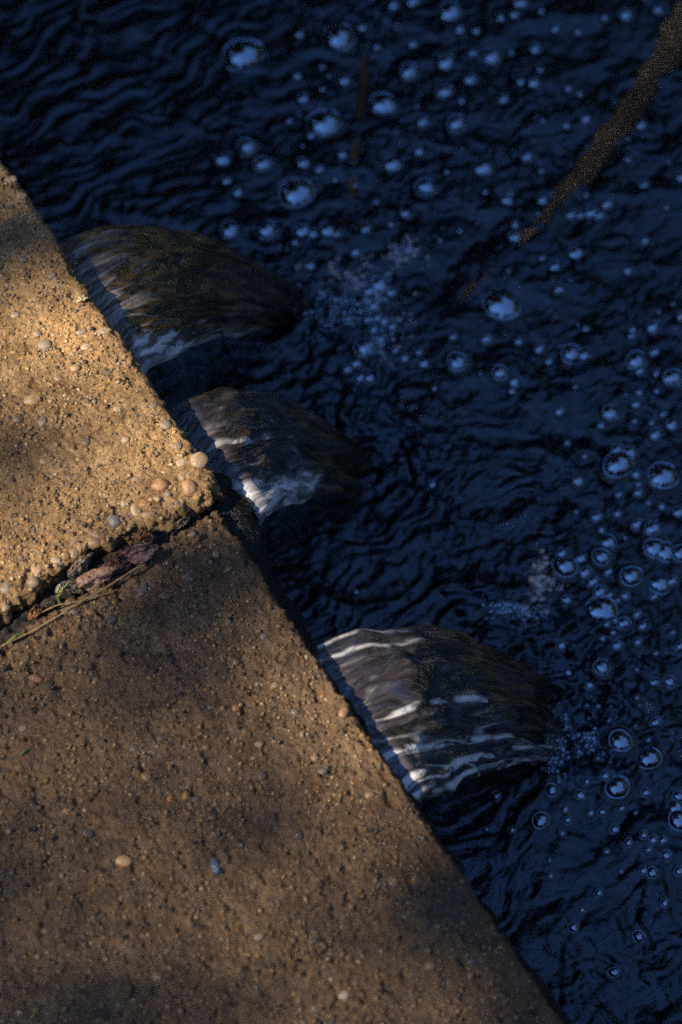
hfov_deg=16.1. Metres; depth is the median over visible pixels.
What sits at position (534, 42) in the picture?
bubble
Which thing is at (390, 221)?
bubble
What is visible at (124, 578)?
dry stem
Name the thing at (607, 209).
bubble
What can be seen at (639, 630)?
bubble
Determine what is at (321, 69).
bubble
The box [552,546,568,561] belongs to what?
bubble
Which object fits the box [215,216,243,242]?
bubble
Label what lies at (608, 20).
bubble
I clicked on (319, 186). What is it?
bubble
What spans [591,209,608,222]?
bubble
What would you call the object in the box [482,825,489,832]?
bubble
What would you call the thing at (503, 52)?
bubble
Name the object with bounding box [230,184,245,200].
bubble
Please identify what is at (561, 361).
bubble
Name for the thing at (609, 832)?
bubble
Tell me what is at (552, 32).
bubble
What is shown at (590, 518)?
bubble
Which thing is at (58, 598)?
grass blade
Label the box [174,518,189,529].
dead leaf
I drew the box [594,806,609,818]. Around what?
bubble
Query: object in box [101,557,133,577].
dead leaf
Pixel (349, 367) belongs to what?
bubble
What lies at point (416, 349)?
bubble
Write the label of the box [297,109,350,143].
bubble
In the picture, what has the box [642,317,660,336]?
bubble
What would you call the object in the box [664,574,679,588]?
bubble
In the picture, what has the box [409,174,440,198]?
bubble
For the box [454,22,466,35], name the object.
bubble
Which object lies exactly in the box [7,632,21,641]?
grass blade
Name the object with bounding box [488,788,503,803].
bubble
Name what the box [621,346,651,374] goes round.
bubble
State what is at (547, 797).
bubble
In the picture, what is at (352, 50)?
bubble
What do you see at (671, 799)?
bubble
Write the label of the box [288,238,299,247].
bubble
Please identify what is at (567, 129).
bubble
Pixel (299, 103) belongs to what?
bubble
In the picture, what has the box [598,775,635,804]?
bubble
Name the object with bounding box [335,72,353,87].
bubble
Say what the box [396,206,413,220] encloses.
bubble
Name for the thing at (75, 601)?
dry stem
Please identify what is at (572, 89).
bubble
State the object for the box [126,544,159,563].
dead leaf
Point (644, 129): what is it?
bubble
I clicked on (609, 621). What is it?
bubble
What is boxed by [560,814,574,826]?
bubble
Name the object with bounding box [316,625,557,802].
waterfall
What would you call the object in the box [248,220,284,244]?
bubble
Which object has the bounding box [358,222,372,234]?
bubble
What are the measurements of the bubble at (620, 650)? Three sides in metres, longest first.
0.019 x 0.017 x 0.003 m
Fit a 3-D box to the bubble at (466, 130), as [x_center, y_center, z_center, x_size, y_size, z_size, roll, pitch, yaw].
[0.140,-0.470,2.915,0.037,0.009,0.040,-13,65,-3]
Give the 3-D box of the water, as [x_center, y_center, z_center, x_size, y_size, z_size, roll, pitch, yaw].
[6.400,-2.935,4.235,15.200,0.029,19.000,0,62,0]
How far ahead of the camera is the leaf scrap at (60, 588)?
2.25 m
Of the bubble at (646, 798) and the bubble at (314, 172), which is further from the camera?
the bubble at (314, 172)
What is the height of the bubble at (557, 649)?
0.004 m
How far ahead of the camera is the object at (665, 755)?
2.53 m
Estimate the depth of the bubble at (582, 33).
2.99 m
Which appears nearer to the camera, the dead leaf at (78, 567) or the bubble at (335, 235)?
the dead leaf at (78, 567)
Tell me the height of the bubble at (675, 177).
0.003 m
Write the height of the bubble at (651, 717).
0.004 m
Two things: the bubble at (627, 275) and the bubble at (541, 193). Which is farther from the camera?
the bubble at (541, 193)
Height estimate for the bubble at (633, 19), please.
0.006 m
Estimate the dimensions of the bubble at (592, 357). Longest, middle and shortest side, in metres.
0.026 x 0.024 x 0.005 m
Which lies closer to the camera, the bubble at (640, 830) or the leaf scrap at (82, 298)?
the leaf scrap at (82, 298)
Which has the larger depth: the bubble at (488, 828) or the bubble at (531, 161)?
the bubble at (531, 161)
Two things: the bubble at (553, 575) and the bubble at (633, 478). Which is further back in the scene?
the bubble at (633, 478)
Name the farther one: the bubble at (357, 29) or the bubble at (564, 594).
the bubble at (357, 29)
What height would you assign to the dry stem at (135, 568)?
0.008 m
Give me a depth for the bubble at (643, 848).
2.48 m
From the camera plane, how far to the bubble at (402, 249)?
2.83 m
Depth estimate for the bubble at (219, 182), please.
2.88 m
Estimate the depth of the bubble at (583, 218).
2.86 m
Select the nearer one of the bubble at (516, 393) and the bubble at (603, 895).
the bubble at (603, 895)
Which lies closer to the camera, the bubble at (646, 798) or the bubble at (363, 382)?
the bubble at (646, 798)
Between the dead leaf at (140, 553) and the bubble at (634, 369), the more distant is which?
the bubble at (634, 369)
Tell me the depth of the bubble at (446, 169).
2.88 m
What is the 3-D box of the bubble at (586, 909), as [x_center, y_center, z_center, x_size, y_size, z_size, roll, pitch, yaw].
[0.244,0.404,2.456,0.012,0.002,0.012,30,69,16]
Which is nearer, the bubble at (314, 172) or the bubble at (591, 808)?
the bubble at (591, 808)
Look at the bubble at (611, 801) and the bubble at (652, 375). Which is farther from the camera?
the bubble at (652, 375)
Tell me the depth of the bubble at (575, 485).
2.69 m
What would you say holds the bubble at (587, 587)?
on the water
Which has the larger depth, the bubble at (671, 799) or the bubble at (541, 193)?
the bubble at (541, 193)
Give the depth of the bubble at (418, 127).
2.92 m
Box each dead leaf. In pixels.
[28,605,41,619]
[45,598,62,611]
[61,581,82,592]
[67,552,93,577]
[74,567,116,590]
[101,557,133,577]
[102,579,120,587]
[111,544,134,564]
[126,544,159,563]
[134,526,147,542]
[142,524,181,548]
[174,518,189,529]
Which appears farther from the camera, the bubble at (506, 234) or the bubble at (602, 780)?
the bubble at (506, 234)
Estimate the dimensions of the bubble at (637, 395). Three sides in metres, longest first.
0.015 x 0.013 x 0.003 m
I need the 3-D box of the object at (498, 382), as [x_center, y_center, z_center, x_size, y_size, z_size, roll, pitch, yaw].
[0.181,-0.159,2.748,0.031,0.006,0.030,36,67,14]
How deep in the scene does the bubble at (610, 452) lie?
2.71 m
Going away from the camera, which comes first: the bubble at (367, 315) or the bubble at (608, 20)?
the bubble at (367, 315)
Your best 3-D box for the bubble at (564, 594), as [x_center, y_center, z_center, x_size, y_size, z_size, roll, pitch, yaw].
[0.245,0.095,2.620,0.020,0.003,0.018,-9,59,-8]
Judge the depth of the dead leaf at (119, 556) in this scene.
2.27 m
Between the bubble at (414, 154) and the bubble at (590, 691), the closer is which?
the bubble at (590, 691)
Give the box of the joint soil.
[0,518,197,644]
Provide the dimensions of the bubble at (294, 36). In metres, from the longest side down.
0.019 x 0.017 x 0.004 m
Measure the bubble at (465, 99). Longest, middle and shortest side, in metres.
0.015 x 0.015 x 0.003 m
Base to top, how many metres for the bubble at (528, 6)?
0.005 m
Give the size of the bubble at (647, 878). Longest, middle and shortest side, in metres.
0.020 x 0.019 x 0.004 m
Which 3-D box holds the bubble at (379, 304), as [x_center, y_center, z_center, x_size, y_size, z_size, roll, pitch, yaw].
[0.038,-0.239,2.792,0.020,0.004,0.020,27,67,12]
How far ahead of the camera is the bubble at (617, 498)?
2.69 m
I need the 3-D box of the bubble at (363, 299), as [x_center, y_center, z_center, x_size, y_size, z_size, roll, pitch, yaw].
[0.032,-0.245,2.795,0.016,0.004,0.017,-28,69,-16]
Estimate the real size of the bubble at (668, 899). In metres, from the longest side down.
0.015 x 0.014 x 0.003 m
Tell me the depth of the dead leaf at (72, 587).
2.25 m
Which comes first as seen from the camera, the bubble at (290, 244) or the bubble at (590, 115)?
the bubble at (290, 244)
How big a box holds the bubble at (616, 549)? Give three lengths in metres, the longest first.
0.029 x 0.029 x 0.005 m
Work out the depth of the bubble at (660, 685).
2.58 m
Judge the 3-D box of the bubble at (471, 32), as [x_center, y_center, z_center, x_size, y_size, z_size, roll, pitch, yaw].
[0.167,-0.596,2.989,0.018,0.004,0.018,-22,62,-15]
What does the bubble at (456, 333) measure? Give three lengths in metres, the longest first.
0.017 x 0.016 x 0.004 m
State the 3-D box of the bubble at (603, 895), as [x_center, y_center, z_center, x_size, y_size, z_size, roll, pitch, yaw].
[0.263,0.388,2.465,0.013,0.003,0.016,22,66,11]
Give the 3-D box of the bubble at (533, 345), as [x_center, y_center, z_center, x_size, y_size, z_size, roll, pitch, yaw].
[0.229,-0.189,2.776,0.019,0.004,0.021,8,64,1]
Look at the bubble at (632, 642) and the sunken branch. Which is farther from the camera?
the sunken branch
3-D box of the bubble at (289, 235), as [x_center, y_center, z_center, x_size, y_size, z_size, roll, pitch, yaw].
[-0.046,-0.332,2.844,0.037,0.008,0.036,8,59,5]
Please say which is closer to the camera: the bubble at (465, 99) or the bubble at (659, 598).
the bubble at (659, 598)
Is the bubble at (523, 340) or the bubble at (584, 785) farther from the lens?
the bubble at (523, 340)
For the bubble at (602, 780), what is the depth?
2.52 m
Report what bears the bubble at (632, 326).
on the water
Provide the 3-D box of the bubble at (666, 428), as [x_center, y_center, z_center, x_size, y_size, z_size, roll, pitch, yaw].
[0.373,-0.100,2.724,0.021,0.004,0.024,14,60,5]
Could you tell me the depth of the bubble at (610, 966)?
2.43 m
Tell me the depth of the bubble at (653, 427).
2.72 m
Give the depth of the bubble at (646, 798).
2.52 m
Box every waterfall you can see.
[59,225,284,373]
[168,387,358,525]
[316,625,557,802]
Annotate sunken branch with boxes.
[460,0,681,298]
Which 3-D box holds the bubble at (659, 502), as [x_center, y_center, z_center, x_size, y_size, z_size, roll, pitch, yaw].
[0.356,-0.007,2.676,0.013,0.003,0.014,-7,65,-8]
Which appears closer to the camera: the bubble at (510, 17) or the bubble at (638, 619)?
the bubble at (638, 619)
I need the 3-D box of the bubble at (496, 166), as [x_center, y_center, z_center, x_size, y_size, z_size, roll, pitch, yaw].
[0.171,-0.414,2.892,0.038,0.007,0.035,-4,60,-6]
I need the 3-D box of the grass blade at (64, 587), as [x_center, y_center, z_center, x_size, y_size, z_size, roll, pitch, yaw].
[-0.255,0.071,2.252,0.008,0.015,0.012,0,62,0]
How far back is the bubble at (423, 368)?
2.76 m
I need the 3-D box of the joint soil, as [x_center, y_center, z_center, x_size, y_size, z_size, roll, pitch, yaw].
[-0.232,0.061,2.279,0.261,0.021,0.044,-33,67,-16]
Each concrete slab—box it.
[0,160,224,627]
[0,510,562,1023]
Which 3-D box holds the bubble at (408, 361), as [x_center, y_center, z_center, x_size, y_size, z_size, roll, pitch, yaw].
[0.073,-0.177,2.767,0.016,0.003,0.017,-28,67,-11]
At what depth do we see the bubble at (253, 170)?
2.89 m
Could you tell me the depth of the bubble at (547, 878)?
2.47 m
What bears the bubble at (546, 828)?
on the water
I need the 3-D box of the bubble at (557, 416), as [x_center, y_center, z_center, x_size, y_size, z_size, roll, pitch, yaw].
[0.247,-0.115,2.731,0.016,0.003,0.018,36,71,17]
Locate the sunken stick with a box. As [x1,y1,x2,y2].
[349,55,369,213]
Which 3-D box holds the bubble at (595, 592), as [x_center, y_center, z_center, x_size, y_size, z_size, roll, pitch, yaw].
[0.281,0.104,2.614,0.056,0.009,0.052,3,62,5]
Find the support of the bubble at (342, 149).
on the water
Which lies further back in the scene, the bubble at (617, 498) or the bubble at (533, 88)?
the bubble at (533, 88)
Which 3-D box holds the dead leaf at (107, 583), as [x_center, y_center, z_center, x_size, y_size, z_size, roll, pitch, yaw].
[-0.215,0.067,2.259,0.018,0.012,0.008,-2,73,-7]
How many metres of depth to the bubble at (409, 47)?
2.98 m
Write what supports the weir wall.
on the pool bed
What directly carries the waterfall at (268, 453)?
attached to the weir wall
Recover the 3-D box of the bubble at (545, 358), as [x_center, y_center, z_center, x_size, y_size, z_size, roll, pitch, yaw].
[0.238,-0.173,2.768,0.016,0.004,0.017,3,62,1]
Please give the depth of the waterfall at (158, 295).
2.50 m
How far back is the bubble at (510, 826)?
2.50 m
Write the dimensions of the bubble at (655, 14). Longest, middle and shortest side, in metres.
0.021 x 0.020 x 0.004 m
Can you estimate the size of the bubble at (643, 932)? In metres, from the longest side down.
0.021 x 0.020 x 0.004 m
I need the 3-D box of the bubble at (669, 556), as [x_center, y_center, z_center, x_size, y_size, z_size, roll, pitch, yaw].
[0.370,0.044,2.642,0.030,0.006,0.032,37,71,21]
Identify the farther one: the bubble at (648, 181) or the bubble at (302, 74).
the bubble at (302, 74)
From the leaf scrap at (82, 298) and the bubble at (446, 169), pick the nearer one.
the leaf scrap at (82, 298)
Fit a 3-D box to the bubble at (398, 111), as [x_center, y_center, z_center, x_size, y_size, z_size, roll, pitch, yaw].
[0.051,-0.499,2.936,0.052,0.009,0.052,-11,60,-5]
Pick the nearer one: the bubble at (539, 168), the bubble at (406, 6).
the bubble at (539, 168)
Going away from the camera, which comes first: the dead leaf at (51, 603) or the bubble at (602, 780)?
the dead leaf at (51, 603)
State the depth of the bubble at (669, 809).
2.51 m
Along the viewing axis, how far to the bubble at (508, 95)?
2.94 m
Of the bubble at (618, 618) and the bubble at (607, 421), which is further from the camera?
the bubble at (607, 421)
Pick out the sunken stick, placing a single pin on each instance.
(362, 100)
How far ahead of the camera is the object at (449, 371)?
2.76 m
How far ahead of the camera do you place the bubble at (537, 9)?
3.00 m
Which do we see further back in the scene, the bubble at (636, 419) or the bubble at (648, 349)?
the bubble at (648, 349)
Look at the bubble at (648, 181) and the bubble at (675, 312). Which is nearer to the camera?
the bubble at (675, 312)
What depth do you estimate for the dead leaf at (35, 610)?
2.24 m
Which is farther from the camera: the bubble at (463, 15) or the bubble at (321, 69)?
the bubble at (463, 15)
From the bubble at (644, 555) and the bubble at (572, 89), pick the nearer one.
the bubble at (644, 555)
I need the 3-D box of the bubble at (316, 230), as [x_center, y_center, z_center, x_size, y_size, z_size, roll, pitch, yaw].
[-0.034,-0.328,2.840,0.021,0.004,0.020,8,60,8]
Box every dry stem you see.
[0,561,147,647]
[40,589,117,613]
[117,564,145,584]
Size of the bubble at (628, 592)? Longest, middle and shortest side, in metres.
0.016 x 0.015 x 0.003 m
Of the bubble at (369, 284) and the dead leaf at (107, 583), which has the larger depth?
the bubble at (369, 284)
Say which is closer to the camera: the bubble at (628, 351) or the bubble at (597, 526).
the bubble at (597, 526)
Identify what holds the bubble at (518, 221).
on the water
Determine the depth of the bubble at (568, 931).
2.45 m
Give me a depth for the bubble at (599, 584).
2.63 m
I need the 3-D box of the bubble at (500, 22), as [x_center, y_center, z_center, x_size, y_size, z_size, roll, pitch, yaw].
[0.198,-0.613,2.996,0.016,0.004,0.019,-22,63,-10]
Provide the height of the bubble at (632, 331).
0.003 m
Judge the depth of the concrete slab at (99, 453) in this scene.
2.33 m
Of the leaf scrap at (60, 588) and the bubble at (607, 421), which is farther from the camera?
the bubble at (607, 421)
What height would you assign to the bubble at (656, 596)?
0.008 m
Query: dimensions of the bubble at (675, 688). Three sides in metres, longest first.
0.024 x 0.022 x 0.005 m
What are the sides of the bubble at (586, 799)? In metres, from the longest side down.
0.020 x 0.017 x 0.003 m
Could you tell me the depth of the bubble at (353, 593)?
2.63 m
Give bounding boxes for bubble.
[208,152,231,168]
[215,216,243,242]
[216,37,266,76]
[218,176,233,184]
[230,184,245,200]
[232,134,261,160]
[248,153,276,175]
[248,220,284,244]
[277,179,324,207]
[286,220,315,240]
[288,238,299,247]
[290,70,303,81]
[292,30,303,38]
[293,156,312,170]
[295,90,308,105]
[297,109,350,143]
[303,131,315,139]
[304,227,320,240]
[312,164,324,174]
[315,221,337,238]
[317,64,326,70]
[318,86,326,93]
[321,23,356,54]
[334,148,350,161]
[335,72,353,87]
[338,363,354,375]
[345,357,365,370]
[347,336,382,362]
[351,248,363,257]
[351,588,359,595]
[352,377,367,384]
[355,22,366,32]
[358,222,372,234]
[361,283,378,295]
[361,294,374,306]
[361,314,372,324]
[365,298,381,313]
[366,272,391,295]
[367,88,404,119]
[368,323,380,335]
[371,42,382,52]
[374,313,383,323]
[375,332,388,345]
[376,315,390,326]
[380,157,402,172]
[384,0,402,12]
[386,220,395,227]
[387,320,399,331]
[395,59,423,84]
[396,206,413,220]
[400,243,414,256]
[401,351,410,363]
[403,0,423,9]
[406,40,419,48]
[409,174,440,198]
[410,144,424,157]
[413,113,432,130]
[414,346,424,356]
[416,358,428,369]
[430,384,438,391]
[431,82,455,99]
[433,0,468,25]
[433,51,455,72]
[442,110,471,137]
[442,168,450,174]
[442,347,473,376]
[446,331,459,342]
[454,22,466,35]
[456,96,466,105]
[460,72,480,84]
[466,48,480,58]
[469,26,482,35]
[476,160,499,178]
[477,331,496,346]
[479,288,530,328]
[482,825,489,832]
[484,45,506,66]
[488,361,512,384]
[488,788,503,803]
[494,13,506,23]
[497,92,509,104]
[497,193,516,206]
[504,229,519,241]
[505,376,522,390]
[506,386,517,395]
[506,825,516,834]
[507,9,520,19]
[508,219,521,229]
[510,0,530,10]
[512,335,525,346]
[518,149,536,164]
[524,74,542,89]
[526,41,544,52]
[528,808,553,833]
[532,340,544,355]
[533,192,550,201]
[536,6,545,13]
[537,167,545,174]
[541,780,562,800]
[542,356,555,364]
[545,553,583,583]
[546,871,554,880]
[548,259,563,269]
[549,24,561,33]
[550,284,567,296]
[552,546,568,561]
[553,405,566,417]
[553,638,568,652]
[556,339,581,368]
[557,829,566,837]
[558,593,574,603]
[559,805,570,814]
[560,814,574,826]
[562,84,573,92]
[562,121,571,130]
[565,208,579,221]
[565,919,580,935]
[569,475,587,488]
[571,29,583,36]
[571,789,588,801]
[574,211,585,220]
[575,349,594,362]
[576,564,595,580]
[577,113,594,125]
[577,904,587,915]
[580,206,602,220]
[581,324,589,332]
[581,778,591,787]
[582,684,597,692]
[583,589,620,613]
[584,573,602,589]
[585,807,595,817]
[587,509,606,524]
[587,544,616,570]
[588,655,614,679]
[590,582,610,601]
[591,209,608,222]
[592,886,605,899]
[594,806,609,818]
[595,525,606,534]
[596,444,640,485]
[598,199,613,211]
[598,401,623,424]
[598,768,612,782]
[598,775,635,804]
[599,13,610,22]
[600,564,612,578]
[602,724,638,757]
[603,619,611,627]
[604,531,620,552]
[604,965,622,979]
[607,823,619,834]
[608,440,625,458]
[609,639,626,651]
[611,616,619,623]
[612,490,624,499]
[613,508,623,519]
[613,614,635,632]
[614,562,647,592]
[616,6,635,22]
[618,589,631,601]
[619,443,640,460]
[621,266,633,276]
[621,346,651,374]
[622,835,633,849]
[626,325,637,333]
[626,330,637,339]
[628,399,642,409]
[628,515,646,532]
[629,927,648,945]
[630,417,639,424]
[630,467,642,479]
[631,486,644,499]
[631,607,644,620]
[631,636,644,648]
[633,364,646,376]
[633,388,644,397]
[634,118,649,130]
[634,178,652,185]
[635,621,646,632]
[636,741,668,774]
[636,866,650,876]
[637,534,669,563]
[637,828,649,837]
[639,786,653,799]
[640,234,648,246]
[640,517,662,538]
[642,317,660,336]
[642,844,654,854]
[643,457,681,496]
[643,864,660,881]
[645,425,665,443]
[646,345,659,358]
[647,678,662,688]
[647,714,663,727]
[647,832,659,846]
[649,4,665,16]
[649,536,677,565]
[649,591,660,600]
[651,366,659,378]
[653,575,671,598]
[656,365,681,389]
[656,501,667,511]
[658,409,669,418]
[658,896,670,909]
[659,847,674,864]
[660,834,669,846]
[663,417,680,432]
[663,672,679,691]
[663,804,681,829]
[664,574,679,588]
[666,541,681,564]
[668,790,681,804]
[669,503,681,517]
[669,629,677,635]
[671,864,681,878]
[673,309,681,323]
[673,637,681,653]
[674,172,681,183]
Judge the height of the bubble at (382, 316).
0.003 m
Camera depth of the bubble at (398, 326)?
2.79 m
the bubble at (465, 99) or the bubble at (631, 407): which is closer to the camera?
the bubble at (631, 407)
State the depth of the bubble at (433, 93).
2.94 m
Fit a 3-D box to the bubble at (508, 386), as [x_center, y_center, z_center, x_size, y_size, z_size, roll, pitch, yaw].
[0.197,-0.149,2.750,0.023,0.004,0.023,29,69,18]
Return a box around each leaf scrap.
[56,583,63,592]
[77,294,89,302]
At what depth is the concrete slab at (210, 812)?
2.15 m
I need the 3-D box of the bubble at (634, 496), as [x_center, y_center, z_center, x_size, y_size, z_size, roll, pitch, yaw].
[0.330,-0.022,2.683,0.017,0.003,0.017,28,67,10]
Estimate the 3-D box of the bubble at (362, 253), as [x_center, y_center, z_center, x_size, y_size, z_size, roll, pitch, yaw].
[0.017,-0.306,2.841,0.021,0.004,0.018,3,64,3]
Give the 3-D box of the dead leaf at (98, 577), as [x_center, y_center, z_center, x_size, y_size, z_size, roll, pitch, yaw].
[-0.230,0.062,2.257,0.044,0.012,0.018,-24,84,-6]
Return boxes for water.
[0,0,681,1023]
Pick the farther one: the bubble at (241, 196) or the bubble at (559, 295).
the bubble at (241, 196)
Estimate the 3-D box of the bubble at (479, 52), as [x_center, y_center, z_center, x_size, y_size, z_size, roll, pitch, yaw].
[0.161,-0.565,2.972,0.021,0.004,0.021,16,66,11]
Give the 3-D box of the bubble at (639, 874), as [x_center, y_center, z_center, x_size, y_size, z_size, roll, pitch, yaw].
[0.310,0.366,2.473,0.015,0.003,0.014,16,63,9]
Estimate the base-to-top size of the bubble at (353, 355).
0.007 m
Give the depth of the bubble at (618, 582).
2.63 m
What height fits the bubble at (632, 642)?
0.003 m
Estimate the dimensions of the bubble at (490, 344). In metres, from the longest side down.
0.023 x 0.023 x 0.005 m
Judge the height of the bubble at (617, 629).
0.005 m
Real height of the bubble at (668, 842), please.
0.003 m
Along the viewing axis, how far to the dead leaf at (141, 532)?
2.26 m
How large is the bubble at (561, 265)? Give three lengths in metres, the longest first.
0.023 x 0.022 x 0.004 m
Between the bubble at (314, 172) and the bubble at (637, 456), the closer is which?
the bubble at (637, 456)
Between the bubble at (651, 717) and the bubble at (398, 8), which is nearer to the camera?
the bubble at (651, 717)
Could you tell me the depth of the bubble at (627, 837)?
2.49 m
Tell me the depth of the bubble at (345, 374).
2.76 m
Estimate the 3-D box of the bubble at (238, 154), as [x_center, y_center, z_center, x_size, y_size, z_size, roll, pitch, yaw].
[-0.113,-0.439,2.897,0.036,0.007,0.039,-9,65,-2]
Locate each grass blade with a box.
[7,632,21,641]
[56,590,62,603]
[63,580,69,596]
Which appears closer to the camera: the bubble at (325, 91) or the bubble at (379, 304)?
the bubble at (379, 304)
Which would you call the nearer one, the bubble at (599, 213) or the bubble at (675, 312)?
the bubble at (675, 312)
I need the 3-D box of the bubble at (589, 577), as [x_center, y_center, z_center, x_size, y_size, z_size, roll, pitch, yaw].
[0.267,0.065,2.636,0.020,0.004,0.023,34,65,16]
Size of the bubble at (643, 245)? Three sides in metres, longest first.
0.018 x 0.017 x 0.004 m
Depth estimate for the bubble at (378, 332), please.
2.78 m
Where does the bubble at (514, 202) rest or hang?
on the water
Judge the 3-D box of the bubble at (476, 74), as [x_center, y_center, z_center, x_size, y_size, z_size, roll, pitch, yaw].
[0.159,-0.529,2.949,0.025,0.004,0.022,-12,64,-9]
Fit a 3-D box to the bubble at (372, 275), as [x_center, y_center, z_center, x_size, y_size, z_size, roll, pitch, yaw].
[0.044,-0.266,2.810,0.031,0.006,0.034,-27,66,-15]
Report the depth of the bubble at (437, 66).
2.97 m
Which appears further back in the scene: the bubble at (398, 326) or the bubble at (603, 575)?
the bubble at (398, 326)
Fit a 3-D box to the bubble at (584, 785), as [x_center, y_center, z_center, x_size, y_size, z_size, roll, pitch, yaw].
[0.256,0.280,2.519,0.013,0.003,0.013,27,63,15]
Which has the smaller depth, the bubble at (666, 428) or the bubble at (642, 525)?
the bubble at (642, 525)
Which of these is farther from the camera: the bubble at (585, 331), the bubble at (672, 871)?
the bubble at (585, 331)
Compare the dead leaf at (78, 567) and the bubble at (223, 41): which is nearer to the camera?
the dead leaf at (78, 567)
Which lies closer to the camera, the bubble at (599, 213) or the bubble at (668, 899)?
the bubble at (668, 899)
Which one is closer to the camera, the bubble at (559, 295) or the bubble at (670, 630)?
the bubble at (670, 630)
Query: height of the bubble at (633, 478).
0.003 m
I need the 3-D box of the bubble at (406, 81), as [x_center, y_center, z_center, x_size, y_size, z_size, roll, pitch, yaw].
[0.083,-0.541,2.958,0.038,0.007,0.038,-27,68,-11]
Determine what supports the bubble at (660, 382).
on the water
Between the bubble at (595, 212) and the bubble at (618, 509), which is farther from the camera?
the bubble at (595, 212)
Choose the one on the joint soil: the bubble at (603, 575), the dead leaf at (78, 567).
the dead leaf at (78, 567)
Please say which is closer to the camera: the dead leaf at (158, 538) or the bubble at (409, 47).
the dead leaf at (158, 538)
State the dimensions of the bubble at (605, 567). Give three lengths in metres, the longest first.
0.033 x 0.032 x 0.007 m
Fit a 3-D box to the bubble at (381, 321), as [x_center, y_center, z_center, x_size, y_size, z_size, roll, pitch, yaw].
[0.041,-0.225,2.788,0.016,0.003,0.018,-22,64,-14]
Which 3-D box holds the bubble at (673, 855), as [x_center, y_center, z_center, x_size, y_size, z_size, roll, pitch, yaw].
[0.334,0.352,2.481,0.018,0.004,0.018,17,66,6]
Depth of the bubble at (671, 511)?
2.68 m
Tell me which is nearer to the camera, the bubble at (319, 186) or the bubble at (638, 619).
the bubble at (638, 619)
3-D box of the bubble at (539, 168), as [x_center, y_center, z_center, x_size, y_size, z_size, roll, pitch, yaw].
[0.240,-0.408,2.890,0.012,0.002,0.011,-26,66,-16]
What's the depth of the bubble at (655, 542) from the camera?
2.65 m
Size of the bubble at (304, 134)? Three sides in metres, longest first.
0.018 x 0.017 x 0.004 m
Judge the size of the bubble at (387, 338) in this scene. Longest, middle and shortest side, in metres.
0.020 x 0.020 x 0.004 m
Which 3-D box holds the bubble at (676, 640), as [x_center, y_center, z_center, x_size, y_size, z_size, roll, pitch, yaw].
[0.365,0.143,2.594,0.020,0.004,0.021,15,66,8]
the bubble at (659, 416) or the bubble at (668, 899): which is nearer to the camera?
the bubble at (668, 899)
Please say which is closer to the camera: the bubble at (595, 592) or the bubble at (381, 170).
the bubble at (595, 592)
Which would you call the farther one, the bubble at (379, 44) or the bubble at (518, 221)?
the bubble at (379, 44)
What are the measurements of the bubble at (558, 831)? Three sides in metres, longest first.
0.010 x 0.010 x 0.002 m
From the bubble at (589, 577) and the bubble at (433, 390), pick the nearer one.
the bubble at (589, 577)
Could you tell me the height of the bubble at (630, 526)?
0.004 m
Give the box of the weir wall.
[91,473,570,1023]
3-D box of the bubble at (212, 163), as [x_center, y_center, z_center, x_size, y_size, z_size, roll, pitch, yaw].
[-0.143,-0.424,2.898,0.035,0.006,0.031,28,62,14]
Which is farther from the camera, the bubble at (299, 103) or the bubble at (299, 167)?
the bubble at (299, 103)
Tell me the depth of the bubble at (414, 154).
2.90 m
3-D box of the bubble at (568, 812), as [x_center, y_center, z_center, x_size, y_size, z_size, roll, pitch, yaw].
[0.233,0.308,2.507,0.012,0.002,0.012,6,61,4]
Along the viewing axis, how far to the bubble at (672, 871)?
2.48 m
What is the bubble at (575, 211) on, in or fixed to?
on the water
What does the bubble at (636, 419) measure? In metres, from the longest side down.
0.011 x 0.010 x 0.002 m
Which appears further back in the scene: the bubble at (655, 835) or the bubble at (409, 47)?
the bubble at (409, 47)

